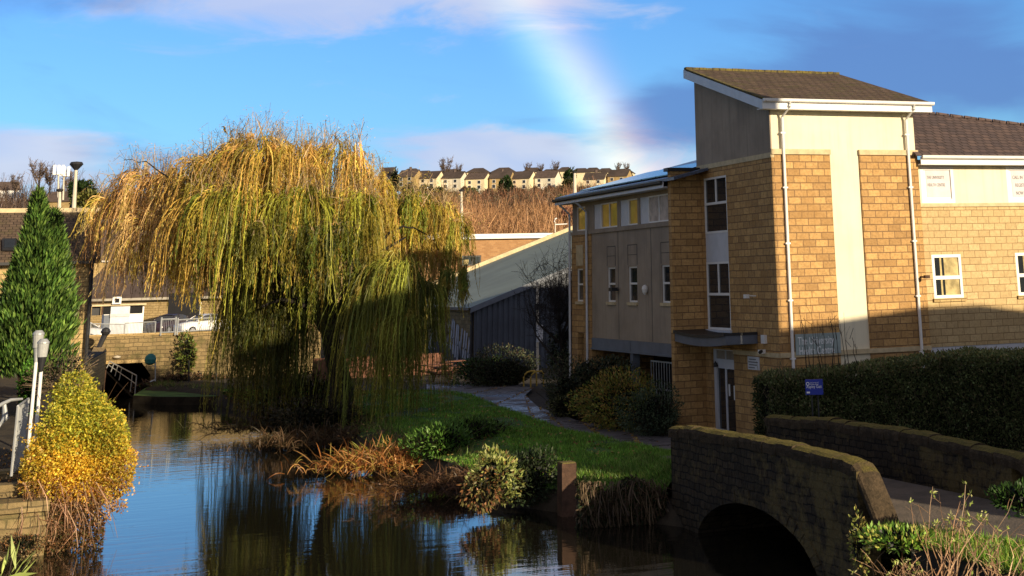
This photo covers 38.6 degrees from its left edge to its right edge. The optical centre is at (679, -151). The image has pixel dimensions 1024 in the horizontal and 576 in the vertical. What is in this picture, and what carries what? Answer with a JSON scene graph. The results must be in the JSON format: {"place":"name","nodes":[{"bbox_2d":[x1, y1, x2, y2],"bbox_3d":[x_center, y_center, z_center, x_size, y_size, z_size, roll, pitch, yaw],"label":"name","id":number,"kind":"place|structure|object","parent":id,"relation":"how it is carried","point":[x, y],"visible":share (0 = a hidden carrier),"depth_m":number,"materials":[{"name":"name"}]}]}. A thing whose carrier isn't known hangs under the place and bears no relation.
{"place":"outdoors","nodes":[
{"label":"outdoors","id":0,"kind":"place"},
{"bbox_2d":[0,348,106,502],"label":"terrace","id":1,"kind":"structure","parent":0,"point":[8,390],"depth_m":44.83,"materials":[{"name":"concrete"}]},
{"bbox_2d":[0,468,27,497],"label":"stone steps","id":2,"kind":"structure","parent":1,"relation":"on","point":[7,487],"depth_m":35.29,"materials":[{"name":"beige stone"}]},
{"bbox_2d":[0,398,29,475],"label":"railing","id":3,"kind":"object","parent":1,"relation":"on","point":[21,419],"visible":0.91,"depth_m":37.05,"materials":[{"name":"white metal"}]},
{"bbox_2d":[15,357,47,413],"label":"shrub","id":4,"kind":"object","parent":1,"relation":"on","point":[25,394],"visible":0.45,"depth_m":44.82,"materials":[{"name":"green plant"}]},
{"bbox_2d":[26,330,44,449],"bbox_3d":[-17.992,15.465,40.106,0.312,3.966,0.320,6,-18,-23],"label":"terrace lamp","id":5,"kind":"object","parent":1,"relation":"on","point":[38,335],"visible":0.74,"depth_m":40.30,"materials":[{"name":"white metal"}]},
{"bbox_2d":[33,339,49,438],"bbox_3d":[-17.200,15.107,38.635,0.312,3.779,0.320,6,-18,-23],"label":"terrace lamp","id":6,"kind":"object","parent":1,"relation":"on","point":[42,348],"visible":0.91,"depth_m":38.92,"materials":[{"name":"white metal"}]},
{"bbox_2d":[0,185,86,396],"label":"conifer","id":7,"kind":"object","parent":1,"relation":"on","point":[38,291],"visible":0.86,"depth_m":48.36,"materials":[{"name":"green plant"}]},
{"bbox_2d":[0,208,118,381],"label":"stone building","id":8,"kind":"structure","parent":1,"relation":"on","point":[11,221],"depth_m":64.33,"materials":[{"name":"stone"}]},
{"bbox_2d":[8,359,148,556],"bbox_3d":[-14.816,15.073,35.655,3.259,4.627,2.086,6,-18,-23],"label":"yellow bush","id":9,"kind":"object","parent":1,"relation":"on","point":[68,468],"visible":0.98,"depth_m":35.48,"materials":[{"name":"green plant"}]},
{"bbox_2d":[22,348,97,394],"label":"bramble","id":10,"kind":"object","parent":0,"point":[48,385],"visible":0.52,"depth_m":43.49,"materials":[{"name":"brown plant"}]},
{"bbox_2d":[20,194,553,232],"bbox_3d":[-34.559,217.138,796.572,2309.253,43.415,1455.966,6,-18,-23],"label":"hill","id":11,"kind":"structure","parent":0,"point":[512,207],"depth_m":382.49,"materials":[{"name":"brown plant"}]},
{"bbox_2d":[28,157,48,188],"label":"bare tree","id":12,"kind":"object","parent":11,"relation":"on","point":[39,172],"visible":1,"depth_m":377.03,"materials":[{"name":"brown plant"}]},
{"bbox_2d":[41,161,56,196],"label":"bare tree","id":13,"kind":"object","parent":11,"relation":"on","point":[48,179],"visible":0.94,"depth_m":376.92,"materials":[{"name":"brown plant"}]},
{"bbox_2d":[48,191,71,207],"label":"stone house","id":14,"kind":"structure","parent":11,"relation":"on","point":[53,199],"depth_m":294.92,"materials":[{"name":"beige stone"}]},
{"bbox_2d":[70,161,82,207],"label":"lamp mast","id":15,"kind":"object","parent":11,"relation":"on","point":[76,165],"visible":0.93,"depth_m":135.54,"materials":[{"name":"metal"}]},
{"bbox_2d":[67,178,97,207],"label":"evergreen tree","id":16,"kind":"object","parent":11,"relation":"on","point":[82,184],"visible":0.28,"depth_m":270.69,"materials":[{"name":"green plant"}]},
{"bbox_2d":[70,188,100,207],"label":"evergreen tree","id":17,"kind":"object","parent":11,"relation":"on","point":[83,197],"visible":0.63,"depth_m":265.47,"materials":[{"name":"green plant"}]},
{"bbox_2d":[0,170,175,226],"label":"distant wood","id":18,"kind":"object","parent":11,"relation":"on","point":[21,202],"visible":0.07,"depth_m":374.44,"materials":[{"name":"brown plant"}]},
{"bbox_2d":[93,230,343,283],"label":"long shed","id":19,"kind":"structure","parent":11,"relation":"on","point":[102,252],"depth_m":187.18,"materials":[{"name":"stone"}]},
{"bbox_2d":[398,167,421,190],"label":"hill house","id":20,"kind":"structure","parent":11,"relation":"on","point":[409,172],"depth_m":459.18,"materials":[{"name":"stone"}]},
{"bbox_2d":[376,179,481,221],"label":"scrub","id":21,"kind":"object","parent":11,"relation":"on","point":[454,196],"visible":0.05,"depth_m":400.02,"materials":[{"name":"brown plant"}]},
{"bbox_2d":[419,171,443,192],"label":"hill house","id":22,"kind":"structure","parent":11,"relation":"on","point":[436,175],"depth_m":460.18,"materials":[{"name":"white paint"}]},
{"bbox_2d":[441,169,466,190],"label":"hill house","id":23,"kind":"structure","parent":11,"relation":"on","point":[457,177],"depth_m":460.88,"materials":[{"name":"white paint"}]},
{"bbox_2d":[371,232,551,329],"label":"brick building","id":24,"kind":"structure","parent":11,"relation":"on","point":[488,246],"depth_m":167.38,"materials":[{"name":"brick"}]},
{"bbox_2d":[464,172,489,192],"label":"hill house","id":25,"kind":"structure","parent":11,"relation":"on","point":[478,180],"depth_m":461.84,"materials":[{"name":"white paint"}]},
{"bbox_2d":[488,169,514,191],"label":"hill house","id":26,"kind":"structure","parent":11,"relation":"on","point":[495,177],"depth_m":463.53,"materials":[{"name":"stone"}]},
{"bbox_2d":[497,175,513,191],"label":"evergreen tree","id":27,"kind":"object","parent":11,"relation":"on","point":[507,179],"visible":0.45,"depth_m":440.09,"materials":[{"name":"green plant"}]},
{"bbox_2d":[428,178,615,233],"bbox_3d":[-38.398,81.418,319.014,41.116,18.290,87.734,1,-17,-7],"label":"scrub","id":28,"kind":"object","parent":11,"relation":"on","point":[508,222],"visible":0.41,"depth_m":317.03,"materials":[{"name":"brown plant"}]},
{"bbox_2d":[512,171,535,190],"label":"hill house","id":29,"kind":"structure","parent":11,"relation":"on","point":[521,177],"depth_m":463.68,"materials":[{"name":"white paint"}]},
{"bbox_2d":[534,170,561,187],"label":"hill house","id":30,"kind":"structure","parent":11,"relation":"on","point":[553,178],"depth_m":464.55,"materials":[{"name":"white paint"}]},
{"bbox_2d":[583,170,607,186],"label":"hill house","id":31,"kind":"structure","parent":11,"relation":"on","point":[601,177],"depth_m":465.93,"materials":[{"name":"white paint"}]},
{"bbox_2d":[607,169,632,182],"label":"hill house","id":32,"kind":"structure","parent":11,"relation":"on","point":[618,174],"depth_m":466.65,"materials":[{"name":"stone"}]},
{"bbox_2d":[139,376,671,493],"bbox_3d":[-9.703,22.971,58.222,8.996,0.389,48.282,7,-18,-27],"label":"lawn","id":33,"kind":"structure","parent":0,"point":[487,439],"depth_m":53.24,"materials":[{"name":"green plant"}]},
{"bbox_2d":[68,103,488,444],"bbox_3d":[-16.052,17.849,61.637,18.738,13.505,13.576,6,-18,-23],"label":"weeping willow","id":34,"kind":"object","parent":33,"relation":"on","point":[271,203],"visible":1,"depth_m":60.17,"materials":[{"name":"green plant"}]},
{"bbox_2d":[209,384,663,486],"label":"fallen leaves","id":35,"kind":"object","parent":33,"relation":"on","point":[589,441],"visible":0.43,"depth_m":52.33,"materials":[{"name":"brown plant"}]},
{"bbox_2d":[397,416,485,462],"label":"weeds","id":36,"kind":"object","parent":33,"relation":"on","point":[443,441],"visible":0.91,"depth_m":47.09,"materials":[{"name":"green plant"}]},
{"bbox_2d":[414,413,517,440],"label":"weeds","id":37,"kind":"object","parent":33,"relation":"on","point":[478,425],"visible":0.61,"depth_m":49.34,"materials":[{"name":"green plant"}]},
{"bbox_2d":[145,384,681,526],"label":"canal bank","id":38,"kind":"structure","parent":0,"point":[671,518],"depth_m":46.66,"materials":[{"name":"soil"}]},
{"bbox_2d":[110,371,234,394],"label":"bramble","id":39,"kind":"object","parent":38,"relation":"on","point":[193,377],"visible":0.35,"depth_m":85.91,"materials":[{"name":"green plant"}]},
{"bbox_2d":[134,386,214,396],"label":"grass ledge","id":40,"kind":"object","parent":38,"relation":"on","point":[143,392],"depth_m":79.48,"materials":[{"name":"green plant"}]},
{"bbox_2d":[133,395,218,404],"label":"ledge edge","id":41,"kind":"object","parent":38,"relation":"on","point":[151,400],"visible":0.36,"depth_m":77.42,"materials":[{"name":"concrete"}]},
{"bbox_2d":[148,403,381,441],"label":"undergrowth","id":42,"kind":"object","parent":38,"relation":"on","point":[240,426],"visible":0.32,"depth_m":59.57,"materials":[{"name":"brown plant"}]},
{"bbox_2d":[223,366,365,420],"bbox_3d":[-16.524,23.593,62.572,6.309,2.586,3.526,6,-18,-23],"label":"bramble","id":43,"kind":"object","parent":38,"relation":"on","point":[319,387],"visible":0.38,"depth_m":62.36,"materials":[{"name":"brown plant"}]},
{"bbox_2d":[227,414,394,452],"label":"undergrowth","id":44,"kind":"object","parent":38,"relation":"on","point":[318,437],"visible":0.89,"depth_m":54.23,"materials":[{"name":"brown plant"}]},
{"bbox_2d":[255,393,368,435],"bbox_3d":[-14.269,22.321,56.861,4.736,1.723,2.223,6,-18,-23],"label":"bramble","id":45,"kind":"object","parent":38,"relation":"on","point":[316,414],"visible":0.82,"depth_m":56.55,"materials":[{"name":"brown plant"}]},
{"bbox_2d":[455,466,504,515],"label":"shrub","id":46,"kind":"object","parent":38,"relation":"on","point":[485,502],"visible":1,"depth_m":37.84,"materials":[{"name":"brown plant"}]},
{"bbox_2d":[464,443,526,508],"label":"shrub","id":47,"kind":"object","parent":38,"relation":"on","point":[501,464],"visible":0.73,"depth_m":38.62,"materials":[{"name":"green plant"}]},
{"bbox_2d":[495,442,563,506],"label":"bramble","id":48,"kind":"object","parent":38,"relation":"on","point":[531,478],"visible":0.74,"depth_m":39.22,"materials":[{"name":"green plant"}]},
{"bbox_2d":[573,474,671,528],"bbox_3d":[-1.425,16.409,36.229,2.558,1.268,0.926,1,-17,-7],"label":"hanging ivy","id":49,"kind":"object","parent":38,"relation":"hanging from","point":[617,504],"visible":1,"depth_m":36.16,"materials":[{"name":"brown plant"}]},
{"bbox_2d":[167,331,672,491],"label":"ground","id":50,"kind":"structure","parent":0,"point":[534,397],"depth_m":77.78,"materials":[{"name":"soil"}]},
{"bbox_2d":[89,329,320,387],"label":"canal wall","id":51,"kind":"structure","parent":50,"relation":"on","point":[133,350],"depth_m":87.17,"materials":[{"name":"brick"}]},
{"bbox_2d":[172,329,197,377],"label":"ivy","id":52,"kind":"object","parent":51,"relation":"attached to","point":[189,352],"visible":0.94,"depth_m":86.98,"materials":[{"name":"green plant"}]},
{"bbox_2d":[312,353,442,379],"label":"timber fence","id":53,"kind":"object","parent":50,"relation":"on","point":[364,375],"visible":0.14,"depth_m":84.81,"materials":[{"name":"brown wood"}]},
{"bbox_2d":[446,354,513,386],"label":"shrub","id":54,"kind":"object","parent":50,"relation":"on","point":[469,362],"visible":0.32,"depth_m":74.28,"materials":[{"name":"green plant"}]},
{"bbox_2d":[405,226,571,369],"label":"metal shed","id":55,"kind":"structure","parent":50,"relation":"on","point":[495,316],"depth_m":90.28,"materials":[{"name":"grey metal"}]},
{"bbox_2d":[466,341,539,386],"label":"shrub","id":56,"kind":"object","parent":50,"relation":"on","point":[509,372],"visible":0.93,"depth_m":73.33,"materials":[{"name":"green plant"}]},
{"bbox_2d":[534,282,542,372],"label":"lamp pole","id":57,"kind":"object","parent":50,"relation":"on","point":[537,342],"visible":0.43,"depth_m":82.64,"materials":[{"name":"metal"}]},
{"bbox_2d":[511,236,571,383],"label":"bare tree","id":58,"kind":"object","parent":50,"relation":"on","point":[560,302],"visible":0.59,"depth_m":68.78,"materials":[{"name":"brown plant"}]},
{"bbox_2d":[539,329,571,389],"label":"shrub","id":59,"kind":"object","parent":50,"relation":"on","point":[566,350],"visible":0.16,"depth_m":69.38,"materials":[{"name":"green plant"}]},
{"bbox_2d":[545,394,580,417],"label":"shrub","id":60,"kind":"object","parent":50,"relation":"on","point":[557,410],"visible":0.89,"depth_m":55.83,"materials":[{"name":"green plant"}]},
{"bbox_2d":[536,349,592,419],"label":"shrub","id":61,"kind":"object","parent":50,"relation":"on","point":[561,388],"visible":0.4,"depth_m":56.97,"materials":[{"name":"green plant"}]},
{"bbox_2d":[563,354,649,409],"bbox_3d":[-2.651,20.423,55.314,3.312,2.219,4.963,6,-18,-23],"label":"shrub","id":62,"kind":"object","parent":50,"relation":"on","point":[580,377],"visible":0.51,"depth_m":54.58,"materials":[{"name":"green plant"}]},
{"bbox_2d":[563,365,662,431],"bbox_3d":[-2.134,19.501,51.123,3.018,2.318,4.774,6,-18,-23],"label":"shrub","id":63,"kind":"object","parent":50,"relation":"on","point":[601,406],"visible":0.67,"depth_m":51.04,"materials":[{"name":"green plant"}]},
{"bbox_2d":[552,67,1023,434],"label":"building","id":64,"kind":"structure","parent":50,"relation":"on","point":[767,212],"depth_m":49.08,"materials":[{"name":"brick"}]},
{"bbox_2d":[575,269,583,303],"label":"window","id":65,"kind":"structure","parent":64,"relation":"in","point":[580,271],"depth_m":60.23,"materials":[{"name":"white paint"}]},
{"bbox_2d":[577,206,584,230],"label":"window","id":66,"kind":"structure","parent":64,"relation":"in","point":[580,213],"depth_m":61.01,"materials":[{"name":"yellow glass"}]},
{"bbox_2d":[601,201,616,227],"bbox_3d":[-2.772,14.690,57.919,0.080,0.978,1.897,6,-18,-23],"label":"window","id":67,"kind":"structure","parent":64,"relation":"in","point":[608,210],"depth_m":57.98,"materials":[{"name":"yellow glass"}]},
{"bbox_2d":[606,267,615,304],"bbox_3d":[-2.643,17.240,56.931,0.190,1.418,0.984,6,-18,-23],"label":"window","id":68,"kind":"structure","parent":64,"relation":"in","point":[612,294],"depth_m":57.06,"materials":[{"name":"glass"}]},
{"bbox_2d":[627,266,637,304],"bbox_3d":[-1.737,16.620,54.912,0.190,1.418,1.034,6,-18,-23],"label":"window","id":69,"kind":"structure","parent":64,"relation":"in","point":[632,269],"depth_m":55.05,"materials":[{"name":"glass"}]},
{"bbox_2d":[628,198,637,224],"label":"window","id":70,"kind":"structure","parent":64,"relation":"in","point":[632,203],"depth_m":55.73,"materials":[{"name":"yellow glass"}]},
{"bbox_2d":[648,193,667,222],"bbox_3d":[-0.720,13.286,53.347,0.080,0.978,2.010,6,-18,-23],"label":"window","id":71,"kind":"structure","parent":64,"relation":"in","point":[657,204],"depth_m":53.45,"materials":[{"name":"grey glass"}]},
{"bbox_2d":[660,265,669,305],"bbox_3d":[-0.428,15.725,51.997,0.190,1.418,1.014,6,-18,-23],"label":"window","id":72,"kind":"structure","parent":64,"relation":"in","point":[666,268],"depth_m":52.17,"materials":[{"name":"glass"}]},
{"bbox_2d":[704,175,727,233],"bbox_3d":[1.317,12.475,50.597,0.080,1.916,1.900,6,-18,-23],"label":"window","id":73,"kind":"structure","parent":64,"relation":"in","point":[715,195],"depth_m":50.65,"materials":[{"name":"glass"}]},
{"bbox_2d":[706,261,730,329],"bbox_3d":[1.395,15.390,49.737,0.080,2.236,1.900,6,-18,-23],"label":"window","id":74,"kind":"structure","parent":64,"relation":"in","point":[718,282],"depth_m":49.80,"materials":[{"name":"glass"}]},
{"bbox_2d":[727,369,735,431],"bbox_3d":[1.795,18.500,48.215,0.074,2.065,0.717,6,-18,-23],"label":"door","id":75,"kind":"structure","parent":64,"relation":"in","point":[730,373],"depth_m":48.30,"materials":[{"name":"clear glass"}]},
{"bbox_2d":[795,332,840,354],"bbox_3d":[4.418,15.723,45.861,1.613,0.625,0.055,6,-18,-23],"label":"building sign","id":76,"kind":"object","parent":64,"relation":"attached to","point":[810,345],"visible":0.84,"depth_m":45.83,"materials":[{"name":"grey metal"}]},
{"bbox_2d":[920,166,955,202],"bbox_3d":[8.843,11.505,49.464,1.332,1.225,0.080,6,-18,-23],"label":"sign","id":77,"kind":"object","parent":64,"relation":"in","point":[937,182],"depth_m":49.46,"materials":[{"name":"white paint"}]},
{"bbox_2d":[931,254,966,301],"bbox_3d":[9.048,14.447,48.612,1.285,1.520,0.150,6,-18,-23],"label":"window","id":78,"kind":"structure","parent":64,"relation":"in","point":[946,268],"depth_m":48.64,"materials":[{"name":"white paint"}]},
{"bbox_2d":[1005,167,1023,202],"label":"window","id":79,"kind":"structure","parent":64,"relation":"in","point":[1014,175],"depth_m":50.70,"materials":[{"name":"white paint"}]},
{"bbox_2d":[1015,253,1023,298],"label":"window","id":80,"kind":"structure","parent":64,"relation":"in","point":[1019,257],"depth_m":49.78,"materials":[{"name":"white paint"}]},
{"bbox_2d":[750,301,1023,450],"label":"clipped hedge","id":81,"kind":"object","parent":50,"relation":"on","point":[950,394],"visible":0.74,"depth_m":40.73,"materials":[{"name":"green plant"}]},
{"bbox_2d":[0,385,1012,575],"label":"water","id":82,"kind":"structure","parent":0,"point":[208,506],"depth_m":35.89,"materials":[{"name":"blue liquid"}]},
{"bbox_2d":[0,536,36,575],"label":"iris leaves","id":83,"kind":"object","parent":82,"relation":"in","point":[13,556],"visible":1,"depth_m":30.61,"materials":[{"name":"green plant"}]},
{"bbox_2d":[0,496,49,558],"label":"canal wall","id":84,"kind":"structure","parent":82,"relation":"in","point":[11,511],"depth_m":34.31,"materials":[{"name":"beige stone"}]},
{"bbox_2d":[0,531,51,555],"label":"bramble","id":85,"kind":"object","parent":84,"relation":"attached to","point":[24,547],"visible":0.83,"depth_m":33.87,"materials":[{"name":"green plant"}]},
{"bbox_2d":[67,351,106,411],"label":"canal side wall","id":86,"kind":"structure","parent":82,"relation":"in","point":[99,370],"depth_m":77.33,"materials":[{"name":"stone"}]},
{"bbox_2d":[106,361,136,397],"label":"gangway","id":87,"kind":"object","parent":82,"relation":"in","point":[119,384],"visible":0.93,"depth_m":84.15,"materials":[{"name":"metal"}]},
{"bbox_2d":[269,432,434,479],"bbox_3d":[-9.511,19.819,47.422,7.637,1.315,4.314,6,-18,-23],"label":"reed clump","id":88,"kind":"object","parent":82,"relation":"in","point":[392,459],"visible":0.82,"depth_m":47.05,"materials":[{"name":"brown plant"}]},
{"bbox_2d":[334,455,539,505],"bbox_3d":[-6.407,18.380,42.333,6.577,1.029,4.853,-2,-16,1],"label":"reed clump","id":89,"kind":"object","parent":82,"relation":"in","point":[430,484],"visible":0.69,"depth_m":41.73,"materials":[{"name":"brown plant"}]},
{"bbox_2d":[557,461,576,516],"bbox_3d":[-2.964,17.150,38.087,0.400,1.812,0.400,6,-18,-23],"label":"timber post","id":90,"kind":"object","parent":82,"relation":"in","point":[566,491],"visible":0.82,"depth_m":38.01,"materials":[{"name":"brown wood"}]},
{"bbox_2d":[0,0,1023,198],"label":"sky","id":91,"kind":"structure","parent":0,"point":[490,85],"materials":[{"name":"blue"}]},
{"bbox_2d":[427,385,670,449],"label":"path","id":92,"kind":"structure","parent":0,"point":[502,393],"depth_m":59.15,"materials":[{"name":"grey concrete"}]},
{"bbox_2d":[609,378,684,437],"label":"shrub","id":93,"kind":"object","parent":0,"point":[649,416],"visible":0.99,"depth_m":48.44,"materials":[{"name":"green plant"}]},
{"bbox_2d":[805,379,822,416],"bbox_3d":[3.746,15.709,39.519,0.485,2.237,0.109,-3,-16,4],"label":"information sign","id":94,"kind":"object","parent":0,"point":[813,386],"visible":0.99,"depth_m":39.72,"materials":[{"name":"metal"}]},
{"bbox_2d":[882,477,1023,542],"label":"bridge path","id":95,"kind":"structure","parent":0,"point":[901,493],"depth_m":29.64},
{"bbox_2d":[911,450,1023,575],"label":"bank","id":96,"kind":"structure","parent":0,"point":[934,563],"depth_m":25.89,"materials":[{"name":"green plant"}]},
{"bbox_2d":[668,414,1023,575],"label":"stone footbridge","id":97,"kind":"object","parent":96,"relation":"on","point":[809,482],"visible":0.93,"depth_m":32.31,"materials":[{"name":"brown stone"}]},
{"bbox_2d":[846,506,871,573],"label":"weeds","id":98,"kind":"object","parent":96,"relation":"on","point":[859,547],"visible":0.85,"depth_m":24.63,"materials":[{"name":"green plant"}]},
{"bbox_2d":[848,550,930,575],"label":"bare shrub","id":99,"kind":"object","parent":96,"relation":"on","point":[907,567],"visible":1,"depth_m":22.59,"materials":[{"name":"brown plant"}]},
{"bbox_2d":[852,521,934,556],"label":"weeds","id":100,"kind":"object","parent":96,"relation":"on","point":[906,537],"visible":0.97,"depth_m":23.12,"materials":[{"name":"green plant"}]},
{"bbox_2d":[873,518,1023,575],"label":"rough grass","id":101,"kind":"structure","parent":96,"relation":"on","point":[1006,551],"depth_m":25.36,"materials":[{"name":"green plant"}]},
{"bbox_2d":[898,480,1013,575],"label":"bare shrub","id":102,"kind":"object","parent":101,"relation":"on","point":[968,521],"visible":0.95,"depth_m":22.99,"materials":[{"name":"brown plant"}]},
{"bbox_2d":[984,477,1023,519],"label":"weeds","id":103,"kind":"object","parent":101,"relation":"on","point":[1004,494],"visible":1,"depth_m":26.00,"materials":[{"name":"green plant"}]},
{"bbox_2d":[956,519,1023,575],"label":"bare shrub","id":104,"kind":"object","parent":96,"relation":"on","point":[992,559],"visible":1,"depth_m":21.61,"materials":[{"name":"brown plant"}]},
{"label":"road","id":105,"kind":"structure","parent":0,"visible":0},
{"bbox_2d":[91,297,146,333],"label":"kiosk","id":106,"kind":"object","parent":105,"relation":"on","point":[116,311],"visible":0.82,"depth_m":103.51,"materials":[{"name":"white paint"}]},
{"bbox_2d":[146,314,189,332],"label":"parked car","id":107,"kind":"object","parent":105,"relation":"on","point":[164,322],"visible":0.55,"depth_m":114.20,"materials":[{"name":"grey metal"}]},
{"bbox_2d":[168,293,199,317],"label":"garage doorway","id":108,"kind":"structure","parent":105,"relation":"on","point":[173,308],"depth_m":120.48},
{"bbox_2d":[174,314,224,330],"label":"parked car","id":109,"kind":"object","parent":105,"relation":"on","point":[194,323],"visible":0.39,"depth_m":110.58,"materials":[{"name":"white metal"}]},
{"bbox_2d":[90,255,315,329],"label":"stone house","id":110,"kind":"structure","parent":105,"relation":"on","point":[151,311],"depth_m":126.66,"materials":[{"name":"beige stone"}]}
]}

